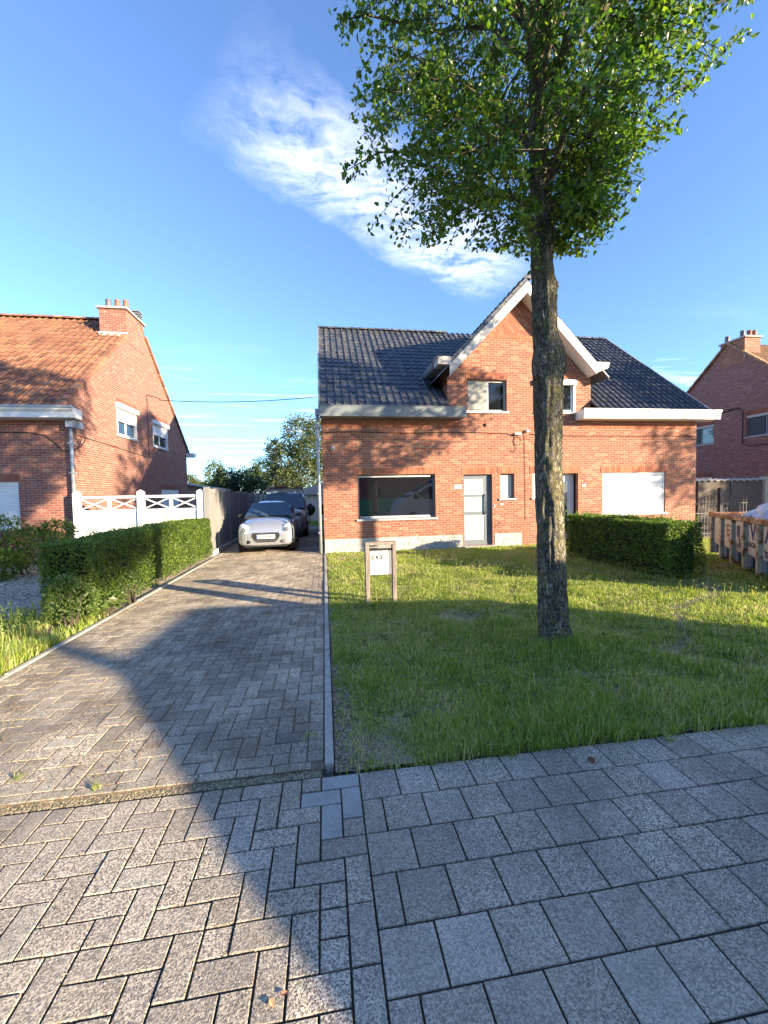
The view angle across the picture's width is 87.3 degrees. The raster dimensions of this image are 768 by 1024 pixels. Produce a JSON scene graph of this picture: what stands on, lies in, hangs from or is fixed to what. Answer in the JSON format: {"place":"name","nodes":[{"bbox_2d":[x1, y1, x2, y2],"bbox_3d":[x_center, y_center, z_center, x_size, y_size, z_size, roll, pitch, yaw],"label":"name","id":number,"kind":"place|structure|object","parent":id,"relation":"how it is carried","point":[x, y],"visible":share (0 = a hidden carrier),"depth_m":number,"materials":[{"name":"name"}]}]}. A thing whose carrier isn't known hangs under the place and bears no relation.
{"place":"outdoors","nodes":[
{"label":"outdoors","id":0,"kind":"place"},
{"bbox_2d":[0,605,123,676],"bbox_3d":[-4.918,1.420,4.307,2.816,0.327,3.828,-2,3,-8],"label":"verge grass","id":1,"kind":"structure","parent":0,"point":[15,652],"depth_m":4.64,"materials":[{"name":"green plant"}]},
{"bbox_2d":[0,599,62,643],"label":"wild barley tuft","id":2,"kind":"object","parent":1,"relation":"on","point":[27,617],"visible":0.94,"depth_m":4.74,"materials":[{"name":"green plant"}]},
{"bbox_2d":[38,573,102,628],"bbox_3d":[-4.098,1.155,5.247,0.682,0.768,0.621,-2,3,-8],"label":"leafy shrub","id":3,"kind":"object","parent":1,"relation":"on","point":[48,598],"visible":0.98,"depth_m":5.15,"materials":[{"name":"green plant"}]},
{"bbox_2d":[91,590,128,616],"bbox_3d":[-4.030,1.316,5.799,0.486,0.396,0.583,0,3,27],"label":"broadleaf weed","id":4,"kind":"object","parent":1,"relation":"on","point":[115,597],"visible":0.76,"depth_m":5.76,"materials":[{"name":"green plant"}]},
{"bbox_2d":[0,556,214,612],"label":"gravel path","id":5,"kind":"structure","parent":0,"point":[162,583],"depth_m":8.01,"materials":[{"name":"grey gravel"}]},
{"bbox_2d":[0,571,48,616],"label":"gravel stones","id":6,"kind":"object","parent":5,"relation":"on","point":[26,589],"visible":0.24,"depth_m":7.43,"materials":[{"name":"grey gravel"}]},
{"bbox_2d":[0,513,78,580],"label":"rose bush","id":7,"kind":"object","parent":5,"relation":"on","point":[9,555],"visible":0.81,"depth_m":8.95,"materials":[{"name":"green plant"}]},
{"bbox_2d":[33,517,213,619],"bbox_3d":[-4.766,0.790,8.286,0.888,1.259,6.041,-2,3,-8],"label":"clipped hedge","id":8,"kind":"object","parent":5,"relation":"on","point":[102,561],"visible":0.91,"depth_m":6.44,"materials":[{"name":"green plant"}]},
{"bbox_2d":[115,570,144,605],"bbox_3d":[-4.059,1.202,6.416,0.394,0.573,0.618,-2,3,-8],"label":"shrub","id":9,"kind":"object","parent":5,"relation":"on","point":[135,581],"visible":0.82,"depth_m":6.36,"materials":[{"name":"green plant"}]},
{"bbox_2d":[72,489,205,555],"bbox_3d":[-6.716,0.345,11.158,3.360,1.930,0.140,-2,3,-8],"label":"white fence","id":10,"kind":"object","parent":5,"relation":"on","point":[89,521],"visible":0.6,"depth_m":11.07,"materials":[{"name":"plastic"}]},
{"bbox_2d":[203,487,266,556],"bbox_3d":[-5.847,0.050,17.301,0.170,1.990,12.110,-2,3,-8],"label":"grey fence","id":11,"kind":"object","parent":5,"relation":"on","point":[223,508],"visible":0.72,"depth_m":13.29,"materials":[{"name":"grey concrete"}]},
{"bbox_2d":[0,521,333,814],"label":"driveway","id":12,"kind":"structure","parent":0,"point":[261,579],"depth_m":3.48,"materials":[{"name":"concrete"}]},
{"bbox_2d":[4,771,27,781],"bbox_3d":[-2.204,1.580,2.407,0.092,0.045,0.135,0,3,17],"label":"weed","id":13,"kind":"object","parent":12,"relation":"on","point":[18,776],"visible":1,"depth_m":2.41,"materials":[{"name":"green plant"}]},
{"bbox_2d":[91,780,100,790],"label":"weed","id":14,"kind":"object","parent":12,"relation":"on","point":[93,787],"visible":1,"depth_m":2.31,"materials":[{"name":"yellow plant"}]},
{"bbox_2d":[0,770,321,814],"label":"strip crumbs","id":15,"kind":"object","parent":12,"relation":"on","point":[52,805],"visible":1,"depth_m":2.29,"materials":[{"name":"grey gravel"}]},
{"bbox_2d":[0,587,322,802],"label":"moss crumbs","id":16,"kind":"object","parent":12,"relation":"on","point":[153,714],"visible":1,"depth_m":3.04,"materials":[{"name":"green plant"}]},
{"bbox_2d":[237,501,300,552],"bbox_3d":[-3.725,0.399,13.333,1.970,1.584,3.544,-2,3,-10],"label":"parked car","id":17,"kind":"object","parent":12,"relation":"on","point":[269,523],"visible":1,"depth_m":11.86,"materials":[{"name":"silver metal"}]},
{"bbox_2d":[263,489,311,535],"bbox_3d":[-4.371,-0.010,18.074,2.260,2.022,4.730,-2,3,-10],"label":"parked van","id":18,"kind":"object","parent":12,"relation":"on","point":[297,501],"visible":0.58,"depth_m":16.84,"materials":[{"name":"grey paint"}]},
{"bbox_2d":[301,730,317,739],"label":"weed","id":19,"kind":"object","parent":12,"relation":"on","point":[306,733],"visible":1,"depth_m":2.77,"materials":[{"name":"green plant"}]},
{"bbox_2d":[307,505,314,523],"bbox_3d":[-4.364,0.119,23.667,0.719,1.196,0.714,-2,3,-8],"label":"topiary tree","id":20,"kind":"object","parent":12,"relation":"on","point":[311,511],"visible":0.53,"depth_m":23.48,"materials":[{"name":"green plant"}]},
{"bbox_2d":[187,473,204,484],"bbox_3d":[-16.359,-1.413,34.071,2.702,4.032,1.960,-2,3,-8],"label":"garden tree","id":21,"kind":"object","parent":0,"point":[191,480],"visible":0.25,"depth_m":33.83,"materials":[{"name":"green plant"}]},
{"bbox_2d":[5,749,758,1023],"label":"pavement grit","id":22,"kind":"object","parent":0,"point":[417,885],"visible":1,"depth_m":1.67,"materials":[{"name":"grey stone"}]},
{"bbox_2d":[0,723,767,1023],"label":"sidewalk","id":23,"kind":"structure","parent":0,"point":[673,914],"depth_m":1.66,"materials":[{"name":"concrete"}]},
{"bbox_2d":[268,998,274,1006],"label":"fallen leaf","id":24,"kind":"object","parent":23,"relation":"on","point":[271,1002],"visible":1,"depth_m":1.32,"materials":[{"name":"orange plant"}]},
{"bbox_2d":[0,749,764,1023],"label":"joint moss","id":25,"kind":"object","parent":23,"relation":"on","point":[320,906],"visible":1,"depth_m":1.61,"materials":[{"name":"green plant"}]},
{"bbox_2d":[503,746,519,759],"bbox_3d":[0.799,1.512,2.543,0.151,0.049,0.123,-2,3,-8],"label":"weed","id":26,"kind":"object","parent":23,"relation":"on","point":[511,753],"visible":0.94,"depth_m":2.53,"materials":[{"name":"green plant"}]},
{"bbox_2d":[588,756,594,762],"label":"fallen leaf","id":27,"kind":"object","parent":23,"relation":"on","point":[591,759],"visible":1,"depth_m":2.47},
{"bbox_2d":[657,732,677,743],"bbox_3d":[1.878,1.481,2.675,0.107,0.054,0.134,-2,3,-8],"label":"weed","id":28,"kind":"object","parent":23,"relation":"on","point":[668,737],"visible":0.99,"depth_m":2.65,"materials":[{"name":"green plant"}]},
{"bbox_2d":[0,0,767,493],"label":"sky","id":29,"kind":"structure","parent":0,"point":[176,160],"materials":[{"name":"blue"}]},
{"bbox_2d":[28,529,767,774],"bbox_3d":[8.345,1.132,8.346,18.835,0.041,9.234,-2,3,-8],"label":"lawn","id":30,"kind":"structure","parent":0,"point":[468,616],"depth_m":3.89,"materials":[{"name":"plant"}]},
{"bbox_2d":[0,299,195,561],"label":"brick house","id":31,"kind":"structure","parent":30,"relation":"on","point":[82,413],"depth_m":12.77,"materials":[{"name":"brick"},{"name":"terracotta tile"},{"name":"white plastic"}]},
{"bbox_2d":[0,482,20,529],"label":"window","id":32,"kind":"structure","parent":31,"relation":"in","point":[12,496],"depth_m":10.89,"materials":[{"name":"white plastic"}]},
{"bbox_2d":[115,402,138,441],"bbox_3d":[-9.093,-3.151,14.260,0.190,1.140,1.550,-2,3,-8],"label":"window","id":33,"kind":"structure","parent":31,"relation":"in","point":[126,416],"depth_m":14.24,"materials":[{"name":"white plastic"}]},
{"bbox_2d":[152,419,169,451],"bbox_3d":[-9.524,-3.229,17.167,0.190,1.140,1.670,-2,3,-8],"label":"window","id":34,"kind":"structure","parent":31,"relation":"in","point":[160,433],"depth_m":17.16,"materials":[{"name":"white plastic"}]},
{"bbox_2d":[162,489,178,508],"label":"window","id":35,"kind":"structure","parent":31,"relation":"in","point":[164,491],"depth_m":18.04,"materials":[{"name":"white plastic"}]},
{"bbox_2d":[147,395,317,401],"bbox_3d":[-5.892,-4.367,15.120,7.116,0.600,0.146,-1,3,12],"label":"overhead cable","id":36,"kind":"object","parent":31,"relation":"attached to","point":[234,401],"visible":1,"depth_m":14.99,"materials":[{"name":"black rubber"}]},
{"bbox_2d":[330,633,428,770],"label":"soil crumbs","id":37,"kind":"object","parent":30,"relation":"on","point":[349,739],"visible":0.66,"depth_m":2.89,"materials":[{"name":"brown soil"}]},
{"bbox_2d":[362,541,396,604],"bbox_3d":[-0.076,0.949,6.120,0.522,0.995,0.140,-2,3,-8],"label":"letterbox stand","id":38,"kind":"object","parent":30,"relation":"on","point":[380,560],"visible":0.94,"depth_m":6.06,"materials":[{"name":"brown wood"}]},
{"bbox_2d":[315,274,722,554],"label":"semi detached house","id":39,"kind":"structure","parent":30,"relation":"on","point":[428,437],"depth_m":12.21,"materials":[{"name":"brick"}]},
{"bbox_2d":[357,474,437,521],"bbox_3d":[0.385,-0.428,11.827,2.420,1.340,0.185,-2,3,-8],"label":"window","id":40,"kind":"structure","parent":39,"relation":"in","point":[396,497],"depth_m":11.89,"materials":[{"name":"black glass"}]},
{"bbox_2d":[463,475,490,544],"bbox_3d":[2.830,-0.063,12.262,0.901,2.141,0.095,-2,3,-8],"label":"door","id":41,"kind":"structure","parent":39,"relation":"in","point":[477,525],"depth_m":12.27,"materials":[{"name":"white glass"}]},
{"bbox_2d":[466,380,508,413],"bbox_3d":[3.085,-3.461,12.101,1.360,0.998,0.175,-2,3,-8],"label":"window","id":42,"kind":"structure","parent":39,"relation":"in","point":[483,396],"depth_m":12.13,"materials":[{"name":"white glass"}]},
{"bbox_2d":[499,474,516,499],"bbox_3d":[3.757,-0.766,12.315,0.570,0.808,0.185,-2,3,-8],"label":"window","id":43,"kind":"structure","parent":39,"relation":"in","point":[506,480],"depth_m":12.39,"materials":[{"name":"white glass"}]},
{"bbox_2d":[531,473,534,499],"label":"window","id":44,"kind":"structure","parent":39,"relation":"in","point":[533,498],"depth_m":12.43,"materials":[{"name":"white plastic"}]},
{"bbox_2d":[562,474,573,534],"bbox_3d":[5.716,-0.145,12.822,0.696,2.141,0.070,-2,3,-8],"label":"door","id":45,"kind":"structure","parent":39,"relation":"in","point":[568,479],"depth_m":12.82,"materials":[{"name":"white plastic"}]},
{"bbox_2d":[563,380,576,413],"bbox_3d":[5.249,-3.532,12.362,1.380,1.030,0.170,-2,3,-8],"label":"window","id":46,"kind":"structure","parent":39,"relation":"in","point":[569,400],"depth_m":12.48,"materials":[{"name":"white plastic"}]},
{"bbox_2d":[601,472,667,514],"bbox_3d":[8.029,-0.584,12.931,2.370,1.358,0.140,-2,3,-8],"label":"window","id":47,"kind":"structure","parent":39,"relation":"in","point":[656,477],"depth_m":12.96,"materials":[{"name":"white plastic"}]},
{"bbox_2d":[695,488,747,535],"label":"iron gate","id":48,"kind":"structure","parent":39,"relation":"attached to","point":[720,503],"depth_m":13.51,"materials":[{"name":"grey metal"}]},
{"bbox_2d":[328,0,760,643],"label":"pear tree","id":49,"kind":"object","parent":30,"relation":"on","point":[554,108],"visible":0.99,"depth_m":3.89,"materials":[{"name":"green plant"}]},
{"bbox_2d":[332,537,767,735],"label":"grass seed heads","id":50,"kind":"object","parent":30,"relation":"on","point":[549,639],"depth_m":4.45,"materials":[{"name":"green plant"}]},
{"bbox_2d":[332,559,767,729],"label":"clover patches","id":51,"kind":"object","parent":30,"relation":"on","point":[473,613],"visible":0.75,"depth_m":4.87,"materials":[{"name":"green plant"}]},
{"bbox_2d":[564,509,706,578],"bbox_3d":[5.117,0.564,9.296,0.836,1.223,4.380,-2,3,-8],"label":"clipped hedge","id":52,"kind":"object","parent":30,"relation":"on","point":[663,545],"visible":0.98,"depth_m":7.91,"materials":[{"name":"green plant"}]},
{"bbox_2d":[686,330,767,502],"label":"brick house","id":53,"kind":"structure","parent":30,"relation":"on","point":[731,381],"depth_m":18.65,"materials":[{"name":"red brick"}]},
{"bbox_2d":[696,424,714,446],"bbox_3d":[16.092,-3.842,20.444,0.175,0.988,1.580,-2,3,-8],"label":"window","id":54,"kind":"structure","parent":53,"relation":"in","point":[704,434],"depth_m":20.26,"materials":[{"name":"blue glass"}]},
{"bbox_2d":[744,412,767,438],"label":"window","id":55,"kind":"structure","parent":53,"relation":"in","point":[757,423],"depth_m":17.76,"materials":[{"name":"grey glass"}]},
{"bbox_2d":[695,478,764,528],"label":"garden wall","id":56,"kind":"structure","parent":30,"relation":"on","point":[750,487],"depth_m":16.34,"materials":[{"name":"concrete"}]},
{"bbox_2d":[709,512,767,574],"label":"rubble skip","id":57,"kind":"object","parent":30,"relation":"on","point":[741,539],"visible":0.99,"depth_m":8.09,"materials":[{"name":"grey paint"}]},
{"bbox_2d":[742,509,757,515],"bbox_3d":[8.015,0.100,8.637,0.442,0.324,0.410,-2,3,-8],"label":"rubble bag","id":58,"kind":"object","parent":57,"relation":"in","point":[752,512],"visible":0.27,"depth_m":8.63,"materials":[{"name":"white plastic"}]},
{"bbox_2d":[756,503,767,513],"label":"rubble bag","id":59,"kind":"object","parent":57,"relation":"in","point":[760,509],"visible":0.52,"depth_m":8.20,"materials":[{"name":"white plastic"}]},
{"bbox_2d":[757,510,767,518],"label":"rubble bag","id":60,"kind":"object","parent":57,"relation":"in","point":[763,515],"visible":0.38,"depth_m":7.48,"materials":[{"name":"white plastic"}]},
{"bbox_2d":[759,476,767,503],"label":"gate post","id":61,"kind":"object","parent":30,"relation":"on","point":[765,491],"visible":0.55,"depth_m":16.51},
{"label":"back lawn","id":62,"kind":"structure","parent":0,"visible":0},
{"bbox_2d":[188,484,225,518],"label":"shed","id":63,"kind":"structure","parent":62,"relation":"on","point":[193,488],"depth_m":23.71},
{"bbox_2d":[198,457,227,486],"bbox_3d":[-12.399,-1.655,29.557,3.014,4.749,1.941,-2,3,-8],"label":"garden tree","id":64,"kind":"object","parent":62,"relation":"on","point":[207,483],"visible":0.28,"depth_m":29.26,"materials":[{"name":"green plant"}]},
{"bbox_2d":[210,465,269,493],"bbox_3d":[-9.647,-1.199,27.043,3.919,3.948,2.860,-2,3,-8],"label":"garden tree","id":65,"kind":"object","parent":62,"relation":"on","point":[234,483],"visible":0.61,"depth_m":26.55,"materials":[{"name":"green plant"}]},
{"bbox_2d":[241,456,289,492],"bbox_3d":[-9.888,-2.142,33.945,4.855,5.240,3.445,-2,3,-8],"label":"garden tree","id":66,"kind":"object","parent":62,"relation":"on","point":[258,471],"visible":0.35,"depth_m":33.25,"materials":[{"name":"green plant"}]},
{"bbox_2d":[263,412,322,491],"bbox_3d":[-6.513,-3.939,33.399,6.365,8.742,4.448,-2,3,-27],"label":"garden tree","id":67,"kind":"object","parent":62,"relation":"on","point":[304,442],"visible":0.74,"depth_m":32.58,"materials":[{"name":"green plant"}]},
{"bbox_2d":[309,520,323,525],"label":"back lawn grass","id":68,"kind":"structure","parent":62,"relation":"on","point":[313,523],"depth_m":24.28,"materials":[{"name":"green plant"}]},
{"bbox_2d":[298,483,323,520],"bbox_3d":[-4.209,-0.699,27.395,4.200,2.500,2.400,-2,3,-8],"label":"garden hut","id":69,"kind":"object","parent":68,"relation":"on","point":[310,494],"visible":0.28,"depth_m":26.30,"materials":[{"name":"grey wood"}]},
{"bbox_2d":[321,504,323,514],"bbox_3d":[-3.536,0.084,23.985,0.740,1.205,0.727,-2,3,-8],"label":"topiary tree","id":70,"kind":"object","parent":68,"relation":"on","point":[322,509],"visible":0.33,"depth_m":23.75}
]}

